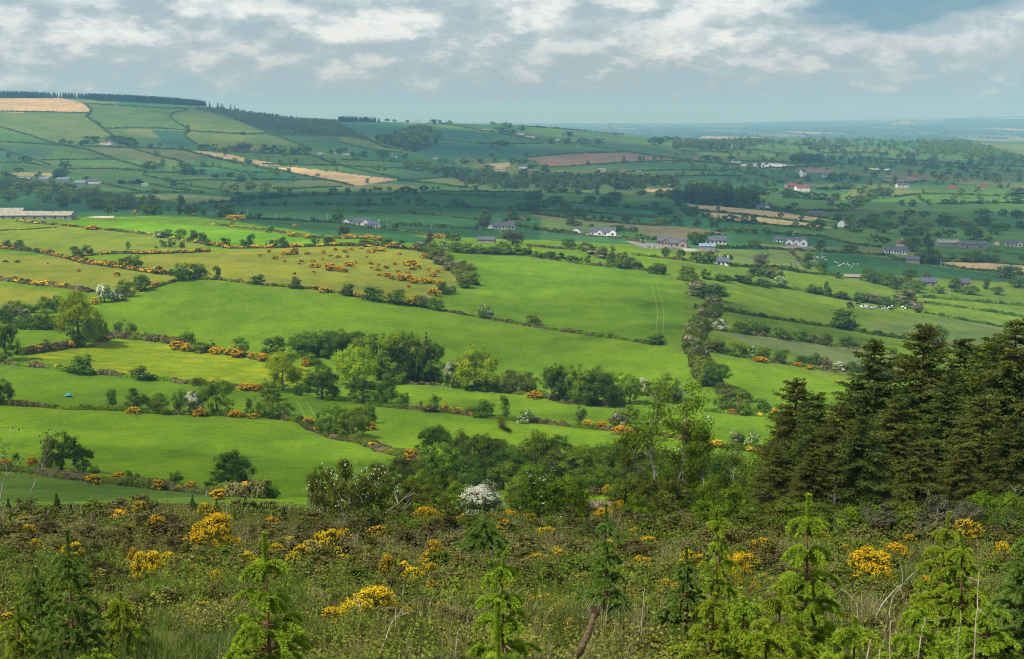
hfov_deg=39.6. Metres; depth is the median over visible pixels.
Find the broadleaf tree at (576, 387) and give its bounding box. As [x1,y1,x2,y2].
[562,362,588,401]
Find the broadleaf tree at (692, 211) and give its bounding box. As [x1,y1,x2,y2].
[686,206,699,216]
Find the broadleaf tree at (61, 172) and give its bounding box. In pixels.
[51,166,70,176]
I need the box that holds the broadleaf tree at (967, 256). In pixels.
[958,250,977,261]
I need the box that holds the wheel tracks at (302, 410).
[297,401,315,417]
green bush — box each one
[0,305,13,322]
[0,352,6,360]
[6,299,24,311]
[11,453,19,460]
[12,239,26,247]
[20,314,36,328]
[30,313,51,329]
[33,295,53,313]
[42,315,59,328]
[51,294,64,310]
[65,329,88,346]
[68,353,95,375]
[72,249,84,258]
[80,244,93,253]
[88,465,99,474]
[115,256,130,264]
[123,323,137,333]
[124,387,149,406]
[126,255,143,266]
[128,365,155,380]
[146,392,170,414]
[159,239,166,246]
[167,238,175,246]
[169,470,183,483]
[173,263,191,280]
[178,330,198,342]
[187,229,198,239]
[187,263,211,278]
[190,341,210,353]
[197,232,206,240]
[203,480,214,486]
[204,239,210,245]
[220,237,230,244]
[239,239,247,245]
[248,274,266,283]
[250,479,269,497]
[266,483,279,497]
[268,239,277,244]
[276,236,289,244]
[288,276,301,288]
[291,383,303,394]
[301,352,322,364]
[310,235,321,243]
[322,236,334,243]
[336,224,350,234]
[338,283,353,295]
[357,237,366,242]
[360,287,387,301]
[365,240,374,244]
[380,237,392,244]
[383,289,409,304]
[392,372,408,383]
[395,392,409,405]
[404,467,438,493]
[412,294,426,306]
[426,297,444,308]
[429,466,459,497]
[432,372,443,382]
[436,281,450,294]
[441,480,465,506]
[443,253,454,258]
[444,231,451,239]
[447,366,469,386]
[450,234,461,240]
[455,275,472,287]
[456,456,496,487]
[462,405,475,412]
[466,270,479,284]
[471,377,496,390]
[471,398,494,418]
[484,460,521,490]
[491,379,510,390]
[491,437,515,463]
[502,471,527,506]
[507,459,548,489]
[518,436,543,458]
[534,252,546,257]
[543,251,555,258]
[544,475,578,501]
[553,252,564,259]
[560,455,594,485]
[565,255,579,260]
[581,463,615,494]
[583,255,590,262]
[583,446,597,466]
[603,478,626,501]
[606,259,616,264]
[607,253,618,259]
[608,438,645,475]
[616,259,630,268]
[617,493,658,517]
[621,257,637,266]
[622,404,639,423]
[634,444,668,473]
[645,467,673,499]
[646,333,665,344]
[647,262,665,273]
[659,263,667,273]
[659,453,698,474]
[664,466,693,490]
[677,470,708,508]
[688,499,717,523]
[695,474,737,510]
[698,450,734,478]
[701,269,710,275]
[705,481,757,523]
[706,472,747,494]
[712,392,727,409]
[713,274,730,281]
[724,396,737,409]
[726,341,746,356]
[728,448,766,494]
[731,320,749,332]
[733,274,744,280]
[735,399,755,415]
[736,275,754,283]
[736,390,754,401]
[737,348,751,356]
[740,432,745,444]
[742,317,755,331]
[747,267,764,274]
[754,278,773,287]
[754,321,768,332]
[754,397,771,412]
[756,266,769,275]
[756,346,771,357]
[770,349,788,362]
[773,327,791,338]
[782,501,804,527]
[790,329,812,339]
[794,355,815,364]
[804,284,818,293]
[808,352,825,365]
[815,286,822,293]
[822,286,832,295]
[831,502,890,533]
[832,271,842,277]
[832,290,849,298]
[836,335,851,345]
[844,339,856,346]
[844,361,859,372]
[852,292,865,302]
[855,365,865,373]
[872,359,892,376]
[877,295,891,305]
[890,295,903,304]
[961,490,1006,528]
[982,489,1023,517]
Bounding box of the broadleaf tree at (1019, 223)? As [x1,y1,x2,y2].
[1014,220,1023,228]
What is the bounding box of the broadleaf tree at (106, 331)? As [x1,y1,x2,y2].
[88,314,109,342]
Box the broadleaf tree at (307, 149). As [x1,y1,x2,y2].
[301,145,310,154]
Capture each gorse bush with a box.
[0,459,11,464]
[0,612,14,621]
[22,524,37,531]
[26,456,38,465]
[31,539,41,548]
[56,541,85,566]
[68,340,75,347]
[84,225,98,229]
[84,474,101,484]
[91,297,98,304]
[110,472,125,477]
[110,509,129,518]
[125,406,140,413]
[127,547,137,559]
[130,549,166,580]
[132,501,147,513]
[146,515,166,537]
[150,479,163,489]
[158,551,184,570]
[169,341,182,349]
[180,343,191,351]
[183,512,243,551]
[185,481,199,486]
[187,565,196,575]
[192,408,206,416]
[197,502,217,517]
[209,347,224,353]
[209,488,225,499]
[209,570,222,579]
[224,215,244,220]
[224,348,231,354]
[227,410,243,417]
[230,349,243,357]
[236,383,251,389]
[240,551,257,564]
[246,413,258,418]
[247,352,256,357]
[251,383,260,391]
[257,353,269,360]
[260,516,280,526]
[268,542,285,557]
[280,250,291,254]
[285,545,310,564]
[287,232,298,236]
[290,247,298,254]
[300,360,309,366]
[302,417,314,424]
[312,529,331,553]
[317,287,334,292]
[319,529,343,558]
[319,606,345,623]
[324,262,335,269]
[333,265,340,271]
[334,528,353,539]
[334,554,347,561]
[337,585,399,620]
[340,267,348,271]
[344,261,355,266]
[364,235,374,238]
[364,422,376,430]
[366,525,386,539]
[371,246,385,250]
[376,236,383,240]
[378,554,394,575]
[396,272,403,280]
[398,561,413,570]
[400,567,424,582]
[402,449,418,461]
[403,259,417,265]
[403,274,412,280]
[407,298,415,305]
[410,277,419,282]
[412,506,441,520]
[418,562,438,576]
[419,276,426,282]
[420,552,441,564]
[422,404,438,411]
[425,288,440,295]
[425,539,442,553]
[428,270,436,276]
[433,233,444,238]
[441,403,447,408]
[496,519,510,525]
[497,525,507,536]
[502,509,517,517]
[525,391,541,399]
[525,513,536,526]
[530,553,543,561]
[536,526,553,534]
[545,547,569,558]
[582,419,592,423]
[587,486,602,496]
[590,507,611,522]
[595,421,607,429]
[602,484,609,496]
[610,500,626,514]
[611,425,634,434]
[632,555,652,568]
[640,536,656,546]
[655,578,676,588]
[677,549,695,563]
[693,554,708,567]
[707,439,723,447]
[723,551,750,585]
[742,553,761,570]
[748,537,771,550]
[753,356,768,361]
[817,531,829,540]
[846,545,895,582]
[879,542,914,558]
[902,534,917,548]
[920,575,929,587]
[952,518,984,545]
[990,541,1011,557]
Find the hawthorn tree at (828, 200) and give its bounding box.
[826,197,834,205]
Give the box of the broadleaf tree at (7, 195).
[0,188,19,200]
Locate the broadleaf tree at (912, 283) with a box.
[901,279,924,291]
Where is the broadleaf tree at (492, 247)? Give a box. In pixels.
[484,244,501,253]
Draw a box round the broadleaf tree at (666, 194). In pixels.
[663,188,673,197]
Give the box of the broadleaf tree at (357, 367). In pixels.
[330,344,379,382]
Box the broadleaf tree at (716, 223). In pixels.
[714,216,720,227]
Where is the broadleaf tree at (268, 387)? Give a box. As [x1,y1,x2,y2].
[258,381,281,398]
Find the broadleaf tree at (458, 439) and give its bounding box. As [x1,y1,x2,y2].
[445,427,472,457]
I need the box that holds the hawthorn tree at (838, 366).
[830,361,844,370]
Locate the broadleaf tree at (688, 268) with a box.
[676,264,696,279]
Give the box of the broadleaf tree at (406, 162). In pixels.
[402,160,414,167]
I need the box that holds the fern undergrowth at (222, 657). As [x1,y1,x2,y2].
[0,526,985,658]
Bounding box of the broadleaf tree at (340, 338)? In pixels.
[321,330,351,355]
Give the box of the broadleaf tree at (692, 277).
[680,272,702,283]
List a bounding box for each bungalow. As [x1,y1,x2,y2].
[353,218,371,225]
[494,220,515,229]
[590,227,616,235]
[706,236,726,244]
[756,204,770,208]
[1004,240,1022,246]
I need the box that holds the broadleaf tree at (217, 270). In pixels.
[212,265,220,276]
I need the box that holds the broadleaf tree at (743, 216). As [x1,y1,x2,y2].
[738,213,749,222]
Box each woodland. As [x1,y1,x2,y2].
[0,90,235,109]
[0,175,156,209]
[145,144,454,190]
[194,106,366,136]
[338,116,379,121]
[374,124,441,150]
[423,166,680,189]
[590,119,1023,138]
[670,182,762,208]
[671,137,1023,204]
[672,136,786,150]
[789,152,824,161]
[796,136,1021,180]
[915,138,1023,161]
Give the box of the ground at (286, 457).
[0,97,1023,658]
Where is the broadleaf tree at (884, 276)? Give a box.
[877,272,896,285]
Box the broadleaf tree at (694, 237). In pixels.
[685,231,706,244]
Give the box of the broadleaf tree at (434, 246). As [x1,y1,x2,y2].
[426,241,440,249]
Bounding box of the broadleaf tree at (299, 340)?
[293,331,322,356]
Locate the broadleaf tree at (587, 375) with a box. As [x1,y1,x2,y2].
[575,369,599,405]
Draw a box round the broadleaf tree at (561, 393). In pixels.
[552,364,573,399]
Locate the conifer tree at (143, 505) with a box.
[140,502,148,519]
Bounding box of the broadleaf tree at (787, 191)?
[779,187,795,195]
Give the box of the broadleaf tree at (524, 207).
[513,201,528,210]
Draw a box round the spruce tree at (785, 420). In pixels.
[749,377,832,505]
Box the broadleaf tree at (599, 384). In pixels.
[578,364,614,405]
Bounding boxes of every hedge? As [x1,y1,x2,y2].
[0,110,86,112]
[0,126,144,167]
[0,141,191,151]
[0,147,50,164]
[0,161,43,165]
[0,226,56,230]
[0,243,175,275]
[0,276,95,292]
[0,359,261,390]
[0,399,301,421]
[0,462,280,497]
[13,340,72,354]
[16,219,204,244]
[16,315,60,329]
[41,157,114,159]
[68,167,146,171]
[85,103,113,135]
[85,248,210,255]
[88,103,187,108]
[100,182,140,191]
[101,331,270,360]
[104,126,185,129]
[112,190,203,194]
[118,179,143,183]
[133,148,185,161]
[140,278,177,291]
[142,171,177,172]
[142,171,237,180]
[149,183,204,192]
[168,109,196,143]
[169,181,221,190]
[180,164,274,172]
[184,276,431,308]
[189,129,277,135]
[191,151,278,170]
[198,192,340,204]
[208,241,427,249]
[212,223,304,236]
[214,214,341,223]
[235,201,339,205]
[238,151,338,163]
[247,173,315,179]
[263,163,399,177]
[273,185,342,188]
[275,168,353,185]
[276,135,311,149]
[294,234,375,238]
[295,415,433,462]
[338,202,500,209]
[340,192,427,195]
[341,142,402,152]
[341,158,402,161]
[342,209,477,219]
[342,222,433,235]
[343,132,416,151]
[348,165,422,171]
[373,402,755,451]
[396,179,457,186]
[397,175,447,179]
[398,221,477,229]
[408,380,613,405]
[421,248,479,284]
[424,192,526,199]
[427,189,525,191]
[432,307,664,344]
[439,139,542,143]
[440,122,539,139]
[446,120,508,125]
[448,240,532,254]
[515,223,577,232]
[526,125,655,136]
[527,151,623,156]
[527,243,575,249]
[529,211,654,225]
[529,255,661,272]
[530,209,611,213]
[533,250,577,260]
[549,159,682,167]
[558,231,644,242]
[570,201,659,210]
[574,143,683,159]
[577,241,643,267]
[611,213,658,217]
[612,168,678,172]
[617,228,637,231]
[621,234,656,239]
[631,253,691,260]
[679,149,732,152]
[679,160,739,164]
[679,168,738,170]
[680,173,742,175]
[682,293,723,385]
[697,208,811,222]
[703,275,914,308]
[703,407,786,416]
[704,226,757,235]
[708,347,889,380]
[710,325,948,362]
[716,244,926,263]
[721,219,807,228]
[723,306,975,349]
[728,262,860,278]
[738,170,775,179]
[742,159,803,163]
[743,148,788,154]
[759,207,831,219]
[762,163,835,168]
[767,231,826,236]
[771,205,847,211]
[782,195,839,199]
[787,249,809,268]
[788,143,854,146]
[790,161,852,164]
[815,187,850,189]
[824,151,879,153]
[825,236,881,247]
[865,157,1023,166]
[881,179,926,183]
[883,161,1023,171]
[894,192,1000,196]
[916,193,925,201]
[918,294,1023,305]
[923,301,1023,317]
[924,310,1011,328]
[936,200,1023,204]
[938,263,1023,274]
[942,259,1023,265]
[985,249,1023,254]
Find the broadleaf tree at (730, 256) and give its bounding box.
[722,254,733,260]
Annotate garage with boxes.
[343,218,352,223]
[572,227,582,232]
[773,236,783,242]
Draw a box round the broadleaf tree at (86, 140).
[80,135,90,143]
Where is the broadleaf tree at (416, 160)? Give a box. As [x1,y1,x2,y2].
[410,157,424,166]
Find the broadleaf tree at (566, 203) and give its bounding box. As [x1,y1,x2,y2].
[558,201,572,209]
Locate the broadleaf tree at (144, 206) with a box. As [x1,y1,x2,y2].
[140,202,152,214]
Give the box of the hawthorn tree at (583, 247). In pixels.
[578,245,588,251]
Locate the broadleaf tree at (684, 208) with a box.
[677,204,691,214]
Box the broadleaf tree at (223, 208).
[215,203,235,214]
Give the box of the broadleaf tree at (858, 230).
[852,225,862,231]
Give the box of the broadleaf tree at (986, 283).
[981,277,990,288]
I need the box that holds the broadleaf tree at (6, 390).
[0,378,15,404]
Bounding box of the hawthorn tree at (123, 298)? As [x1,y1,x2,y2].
[115,292,127,300]
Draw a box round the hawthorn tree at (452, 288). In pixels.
[447,284,456,292]
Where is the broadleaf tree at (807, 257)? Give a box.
[802,251,813,261]
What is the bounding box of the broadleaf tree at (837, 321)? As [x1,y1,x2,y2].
[829,307,860,328]
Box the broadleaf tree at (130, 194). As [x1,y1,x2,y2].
[120,192,139,200]
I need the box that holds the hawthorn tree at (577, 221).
[573,218,583,225]
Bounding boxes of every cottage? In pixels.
[367,220,380,226]
[487,223,494,228]
[519,164,527,168]
[716,255,729,265]
[731,159,740,162]
[837,219,846,226]
[884,247,892,252]
[895,183,908,187]
[909,175,918,178]
[919,277,936,285]
[947,186,957,188]
[960,278,970,286]
[978,185,986,188]
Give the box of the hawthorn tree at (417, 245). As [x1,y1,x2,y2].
[411,241,424,251]
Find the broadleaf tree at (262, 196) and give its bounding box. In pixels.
[255,190,270,199]
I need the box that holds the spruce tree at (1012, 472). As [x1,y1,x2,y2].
[974,415,1023,518]
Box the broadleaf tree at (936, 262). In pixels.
[925,252,945,264]
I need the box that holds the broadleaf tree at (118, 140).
[113,135,125,143]
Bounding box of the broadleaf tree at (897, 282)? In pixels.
[889,275,904,288]
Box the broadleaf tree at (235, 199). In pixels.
[229,196,240,203]
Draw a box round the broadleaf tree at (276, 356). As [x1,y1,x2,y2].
[266,346,299,369]
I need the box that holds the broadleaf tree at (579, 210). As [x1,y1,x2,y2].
[569,206,587,216]
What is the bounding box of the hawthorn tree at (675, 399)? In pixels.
[672,393,682,402]
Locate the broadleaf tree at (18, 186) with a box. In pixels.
[10,181,28,190]
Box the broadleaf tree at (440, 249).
[435,246,447,253]
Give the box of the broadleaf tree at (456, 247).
[447,241,462,252]
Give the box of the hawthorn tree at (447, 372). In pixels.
[441,359,461,383]
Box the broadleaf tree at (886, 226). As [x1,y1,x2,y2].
[873,219,894,232]
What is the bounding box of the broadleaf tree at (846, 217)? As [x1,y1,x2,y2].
[841,213,855,220]
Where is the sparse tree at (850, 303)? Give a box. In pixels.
[845,301,854,308]
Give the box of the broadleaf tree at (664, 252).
[661,247,670,256]
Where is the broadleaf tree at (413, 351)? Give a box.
[389,327,425,379]
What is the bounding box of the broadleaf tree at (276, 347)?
[259,335,286,354]
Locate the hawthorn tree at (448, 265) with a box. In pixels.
[440,261,456,269]
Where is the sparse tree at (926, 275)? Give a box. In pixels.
[922,271,931,276]
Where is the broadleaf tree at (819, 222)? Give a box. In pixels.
[810,218,826,230]
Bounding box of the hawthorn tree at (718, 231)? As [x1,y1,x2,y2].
[712,228,724,234]
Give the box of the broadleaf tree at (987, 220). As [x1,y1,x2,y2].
[971,213,996,225]
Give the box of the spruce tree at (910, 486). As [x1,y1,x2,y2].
[874,440,952,521]
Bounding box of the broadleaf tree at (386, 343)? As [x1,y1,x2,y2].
[372,333,412,378]
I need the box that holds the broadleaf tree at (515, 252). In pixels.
[509,247,522,254]
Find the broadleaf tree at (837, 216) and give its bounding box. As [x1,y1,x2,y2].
[831,211,841,221]
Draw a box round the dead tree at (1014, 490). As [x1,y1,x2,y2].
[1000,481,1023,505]
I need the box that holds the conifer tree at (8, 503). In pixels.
[5,499,11,508]
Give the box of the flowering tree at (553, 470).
[535,463,564,484]
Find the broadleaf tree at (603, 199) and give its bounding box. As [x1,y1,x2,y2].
[597,194,610,205]
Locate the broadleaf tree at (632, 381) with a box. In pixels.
[618,374,643,403]
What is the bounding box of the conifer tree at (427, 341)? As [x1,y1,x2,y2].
[415,332,438,381]
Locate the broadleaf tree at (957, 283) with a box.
[947,277,962,291]
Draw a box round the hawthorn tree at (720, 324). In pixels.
[712,318,728,329]
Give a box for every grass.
[0,498,1022,658]
[0,549,1023,658]
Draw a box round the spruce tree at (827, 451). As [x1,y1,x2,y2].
[786,402,867,504]
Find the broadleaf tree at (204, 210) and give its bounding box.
[200,206,206,215]
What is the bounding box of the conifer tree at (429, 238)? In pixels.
[424,230,437,246]
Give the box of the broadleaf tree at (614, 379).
[598,374,618,400]
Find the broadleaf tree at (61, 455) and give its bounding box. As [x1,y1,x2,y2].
[40,430,83,469]
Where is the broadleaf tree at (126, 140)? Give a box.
[121,137,136,144]
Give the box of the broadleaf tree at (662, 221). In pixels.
[655,216,671,224]
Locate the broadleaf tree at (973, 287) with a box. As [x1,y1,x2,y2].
[965,284,979,294]
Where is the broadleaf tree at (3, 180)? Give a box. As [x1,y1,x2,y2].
[0,176,12,189]
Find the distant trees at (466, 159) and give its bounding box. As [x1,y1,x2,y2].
[0,111,1023,292]
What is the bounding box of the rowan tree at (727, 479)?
[708,442,751,501]
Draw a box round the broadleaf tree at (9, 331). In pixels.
[0,321,21,358]
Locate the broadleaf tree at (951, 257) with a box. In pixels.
[946,253,959,259]
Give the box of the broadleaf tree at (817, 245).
[813,242,825,249]
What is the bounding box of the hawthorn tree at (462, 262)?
[455,260,467,265]
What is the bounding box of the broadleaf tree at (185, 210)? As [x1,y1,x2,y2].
[181,204,196,214]
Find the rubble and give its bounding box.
[570,501,611,508]
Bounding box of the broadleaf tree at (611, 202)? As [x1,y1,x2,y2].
[607,198,616,205]
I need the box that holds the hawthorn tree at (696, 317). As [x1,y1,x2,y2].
[687,314,707,323]
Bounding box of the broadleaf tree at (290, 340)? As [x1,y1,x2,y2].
[286,334,307,355]
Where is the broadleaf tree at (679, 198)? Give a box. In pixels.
[673,195,682,206]
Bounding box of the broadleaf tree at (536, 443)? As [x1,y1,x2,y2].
[514,429,561,474]
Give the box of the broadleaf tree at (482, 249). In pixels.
[471,244,485,252]
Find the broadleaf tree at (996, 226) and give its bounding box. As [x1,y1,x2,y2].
[986,222,1006,233]
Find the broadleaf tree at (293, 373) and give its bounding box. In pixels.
[261,355,305,390]
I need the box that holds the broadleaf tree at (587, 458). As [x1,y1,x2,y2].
[556,443,608,485]
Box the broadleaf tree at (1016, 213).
[1009,210,1023,218]
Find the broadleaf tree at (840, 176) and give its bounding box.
[836,172,848,179]
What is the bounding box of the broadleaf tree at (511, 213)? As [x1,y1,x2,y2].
[502,209,519,221]
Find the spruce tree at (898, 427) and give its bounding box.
[856,394,942,500]
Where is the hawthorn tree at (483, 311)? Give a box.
[476,303,493,316]
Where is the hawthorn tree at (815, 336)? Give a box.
[809,334,817,340]
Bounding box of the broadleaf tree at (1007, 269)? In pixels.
[990,265,1023,278]
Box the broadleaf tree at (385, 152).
[376,148,389,157]
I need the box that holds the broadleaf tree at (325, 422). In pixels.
[314,401,340,431]
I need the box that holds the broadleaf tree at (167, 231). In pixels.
[165,228,173,236]
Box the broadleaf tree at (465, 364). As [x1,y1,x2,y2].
[443,341,502,389]
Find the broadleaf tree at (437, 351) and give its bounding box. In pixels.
[415,338,445,380]
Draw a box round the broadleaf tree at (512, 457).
[489,444,534,477]
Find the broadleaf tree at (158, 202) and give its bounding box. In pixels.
[154,197,163,204]
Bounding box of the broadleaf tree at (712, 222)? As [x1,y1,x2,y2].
[708,215,714,227]
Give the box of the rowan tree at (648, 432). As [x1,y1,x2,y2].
[619,380,681,499]
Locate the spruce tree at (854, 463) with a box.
[813,415,901,512]
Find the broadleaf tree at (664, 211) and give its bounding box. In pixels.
[656,206,674,216]
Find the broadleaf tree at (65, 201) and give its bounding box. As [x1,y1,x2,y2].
[57,194,68,207]
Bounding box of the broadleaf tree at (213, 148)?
[208,143,218,150]
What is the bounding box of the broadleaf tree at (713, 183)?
[710,178,718,185]
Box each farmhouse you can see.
[86,179,100,183]
[99,141,112,144]
[657,236,671,244]
[668,238,688,247]
[785,237,807,246]
[799,169,806,176]
[893,246,907,254]
[896,238,905,245]
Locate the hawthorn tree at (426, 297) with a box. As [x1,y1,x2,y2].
[421,294,428,301]
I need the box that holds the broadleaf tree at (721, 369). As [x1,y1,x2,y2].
[700,360,733,387]
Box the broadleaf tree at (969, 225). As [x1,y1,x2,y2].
[961,220,977,229]
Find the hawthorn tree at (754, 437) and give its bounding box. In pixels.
[744,429,760,446]
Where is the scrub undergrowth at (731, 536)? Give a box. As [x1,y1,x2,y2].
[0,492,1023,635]
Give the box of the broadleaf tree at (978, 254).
[969,251,984,261]
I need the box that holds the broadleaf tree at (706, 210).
[699,208,711,217]
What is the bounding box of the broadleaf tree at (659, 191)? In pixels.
[653,188,665,196]
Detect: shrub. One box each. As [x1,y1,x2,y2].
[1,239,12,246]
[1,303,16,319]
[25,304,37,312]
[36,458,53,467]
[42,339,51,350]
[64,364,73,372]
[112,318,125,332]
[125,241,130,249]
[178,237,185,247]
[188,377,205,385]
[245,396,255,412]
[255,402,260,412]
[385,455,428,488]
[390,478,430,512]
[417,484,455,512]
[426,251,436,258]
[426,462,465,483]
[427,394,441,406]
[460,263,476,273]
[472,445,505,470]
[499,369,526,392]
[500,393,511,415]
[503,482,526,509]
[515,370,536,391]
[525,314,542,325]
[537,447,568,473]
[575,405,586,422]
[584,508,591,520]
[604,472,642,514]
[613,450,663,490]
[628,471,668,512]
[650,470,700,516]
[689,367,701,376]
[703,340,718,350]
[705,337,727,352]
[713,382,734,393]
[716,388,736,400]
[716,452,748,479]
[727,497,769,529]
[749,496,800,534]
[763,265,784,278]
[786,499,844,534]
[818,332,833,345]
[830,513,858,534]
[857,499,912,528]
[869,496,932,538]
[912,493,972,538]
[946,500,990,535]
[990,506,1018,531]
[992,497,1023,537]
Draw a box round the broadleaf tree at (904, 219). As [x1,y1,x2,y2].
[897,215,908,224]
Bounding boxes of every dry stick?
[382,594,423,648]
[385,489,424,512]
[640,589,644,645]
[866,565,916,658]
[886,585,902,658]
[918,617,946,658]
[949,613,960,658]
[966,573,992,658]
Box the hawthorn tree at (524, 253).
[518,247,531,255]
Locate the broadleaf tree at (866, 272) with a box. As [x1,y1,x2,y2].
[859,267,873,280]
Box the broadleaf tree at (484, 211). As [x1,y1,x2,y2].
[476,209,491,219]
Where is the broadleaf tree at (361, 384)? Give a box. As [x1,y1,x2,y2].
[345,376,376,402]
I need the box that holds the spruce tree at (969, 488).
[913,450,997,519]
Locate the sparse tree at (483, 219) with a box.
[477,216,490,229]
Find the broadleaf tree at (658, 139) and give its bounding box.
[646,136,664,144]
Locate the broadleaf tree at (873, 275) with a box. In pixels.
[868,271,882,283]
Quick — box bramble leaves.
[0,569,1021,658]
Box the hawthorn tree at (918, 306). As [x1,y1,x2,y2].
[913,301,925,312]
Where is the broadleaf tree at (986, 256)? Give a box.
[982,252,989,259]
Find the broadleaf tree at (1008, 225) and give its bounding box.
[1001,222,1011,230]
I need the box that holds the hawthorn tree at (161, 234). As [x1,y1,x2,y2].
[152,230,165,237]
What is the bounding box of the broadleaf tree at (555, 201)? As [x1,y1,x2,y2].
[547,195,565,204]
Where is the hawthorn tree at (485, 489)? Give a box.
[457,479,505,516]
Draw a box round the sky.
[0,0,1023,122]
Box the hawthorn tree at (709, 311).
[697,307,715,318]
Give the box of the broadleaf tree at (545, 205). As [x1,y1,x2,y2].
[538,199,550,207]
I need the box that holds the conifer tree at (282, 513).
[280,506,287,519]
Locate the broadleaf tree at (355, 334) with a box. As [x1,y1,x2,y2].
[348,331,366,345]
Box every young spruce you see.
[0,602,51,658]
[14,567,59,636]
[26,529,109,658]
[76,648,115,658]
[88,591,150,657]
[223,531,330,658]
[449,515,517,557]
[466,546,542,658]
[485,598,515,658]
[572,504,635,623]
[650,546,711,640]
[666,592,754,658]
[688,509,750,631]
[717,596,769,658]
[735,624,795,658]
[742,586,820,658]
[767,493,856,658]
[820,615,882,658]
[874,608,956,658]
[896,511,978,639]
[922,529,996,656]
[924,604,1023,658]
[964,540,1023,658]
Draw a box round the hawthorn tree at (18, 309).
[13,304,29,318]
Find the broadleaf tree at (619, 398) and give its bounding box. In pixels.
[607,386,626,406]
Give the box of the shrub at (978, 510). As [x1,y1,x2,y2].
[946,500,990,535]
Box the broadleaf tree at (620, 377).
[611,370,631,391]
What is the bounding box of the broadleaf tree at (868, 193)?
[865,188,878,196]
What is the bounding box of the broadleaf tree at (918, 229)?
[912,226,926,235]
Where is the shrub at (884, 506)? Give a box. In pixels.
[857,499,912,528]
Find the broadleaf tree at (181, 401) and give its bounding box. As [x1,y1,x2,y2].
[170,387,188,410]
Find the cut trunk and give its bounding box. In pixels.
[576,606,599,658]
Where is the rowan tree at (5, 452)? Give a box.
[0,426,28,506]
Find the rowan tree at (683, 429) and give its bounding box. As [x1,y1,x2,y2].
[658,414,705,500]
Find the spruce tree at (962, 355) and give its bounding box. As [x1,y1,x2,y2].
[917,338,988,423]
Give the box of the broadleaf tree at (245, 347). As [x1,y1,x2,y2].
[231,334,249,350]
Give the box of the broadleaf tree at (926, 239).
[921,232,934,249]
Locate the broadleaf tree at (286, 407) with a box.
[275,400,295,415]
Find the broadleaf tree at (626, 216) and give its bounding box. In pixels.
[619,213,632,220]
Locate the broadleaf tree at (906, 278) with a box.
[902,276,916,284]
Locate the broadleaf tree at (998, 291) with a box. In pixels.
[989,286,1005,293]
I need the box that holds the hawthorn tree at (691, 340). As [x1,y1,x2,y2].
[681,334,704,348]
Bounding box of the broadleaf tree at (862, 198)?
[850,195,865,203]
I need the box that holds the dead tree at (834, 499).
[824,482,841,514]
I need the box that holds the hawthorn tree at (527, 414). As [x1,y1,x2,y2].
[516,409,534,423]
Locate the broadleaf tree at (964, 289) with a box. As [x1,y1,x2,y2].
[959,285,970,293]
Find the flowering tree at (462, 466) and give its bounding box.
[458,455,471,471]
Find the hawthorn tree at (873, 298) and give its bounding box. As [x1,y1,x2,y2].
[865,293,880,304]
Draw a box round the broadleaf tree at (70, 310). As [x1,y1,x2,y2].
[49,289,105,343]
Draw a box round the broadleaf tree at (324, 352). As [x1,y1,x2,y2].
[308,328,337,358]
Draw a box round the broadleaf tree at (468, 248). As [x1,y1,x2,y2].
[460,241,476,252]
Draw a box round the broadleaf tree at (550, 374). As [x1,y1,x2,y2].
[538,363,569,400]
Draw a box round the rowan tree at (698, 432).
[678,421,730,489]
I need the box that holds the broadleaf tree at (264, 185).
[260,182,271,190]
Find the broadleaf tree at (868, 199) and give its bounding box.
[864,196,871,202]
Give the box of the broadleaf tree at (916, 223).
[905,219,919,226]
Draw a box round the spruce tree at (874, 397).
[826,338,921,492]
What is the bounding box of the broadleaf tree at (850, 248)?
[840,243,854,251]
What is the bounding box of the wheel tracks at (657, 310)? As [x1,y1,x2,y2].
[651,284,663,331]
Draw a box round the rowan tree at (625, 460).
[613,431,657,483]
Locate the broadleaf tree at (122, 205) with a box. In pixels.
[114,202,127,209]
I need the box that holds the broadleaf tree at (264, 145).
[260,143,268,151]
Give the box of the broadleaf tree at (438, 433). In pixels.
[413,422,453,459]
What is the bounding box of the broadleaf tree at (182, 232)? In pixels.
[174,227,187,237]
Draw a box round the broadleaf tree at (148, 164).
[143,160,156,168]
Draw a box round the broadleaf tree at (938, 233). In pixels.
[932,229,947,235]
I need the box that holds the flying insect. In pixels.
[497,418,511,433]
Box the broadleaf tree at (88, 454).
[70,446,94,471]
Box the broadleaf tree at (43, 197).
[38,192,51,202]
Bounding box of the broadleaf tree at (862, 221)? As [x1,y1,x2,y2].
[856,217,868,226]
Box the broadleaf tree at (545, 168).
[540,163,549,171]
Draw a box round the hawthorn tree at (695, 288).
[686,281,712,295]
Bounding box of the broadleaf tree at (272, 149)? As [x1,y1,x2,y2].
[268,145,278,152]
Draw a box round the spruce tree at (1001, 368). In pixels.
[976,318,1023,449]
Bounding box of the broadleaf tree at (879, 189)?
[873,187,885,194]
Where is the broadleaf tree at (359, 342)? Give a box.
[352,337,378,363]
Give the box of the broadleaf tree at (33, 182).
[27,179,40,187]
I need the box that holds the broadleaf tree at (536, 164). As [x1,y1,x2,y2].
[528,161,538,168]
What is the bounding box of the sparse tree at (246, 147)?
[237,143,253,151]
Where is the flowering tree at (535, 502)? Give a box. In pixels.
[506,468,569,524]
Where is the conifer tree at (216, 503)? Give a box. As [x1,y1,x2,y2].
[215,500,221,513]
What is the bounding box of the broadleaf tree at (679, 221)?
[667,212,682,224]
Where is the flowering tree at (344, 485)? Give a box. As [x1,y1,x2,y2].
[325,456,377,517]
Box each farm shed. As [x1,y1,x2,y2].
[0,208,26,210]
[0,211,76,219]
[39,177,50,180]
[56,177,71,181]
[74,180,87,184]
[477,236,496,242]
[494,167,505,171]
[699,243,715,251]
[784,183,796,187]
[794,185,809,191]
[807,211,824,215]
[843,274,860,279]
[906,256,919,263]
[935,239,959,246]
[958,241,987,248]

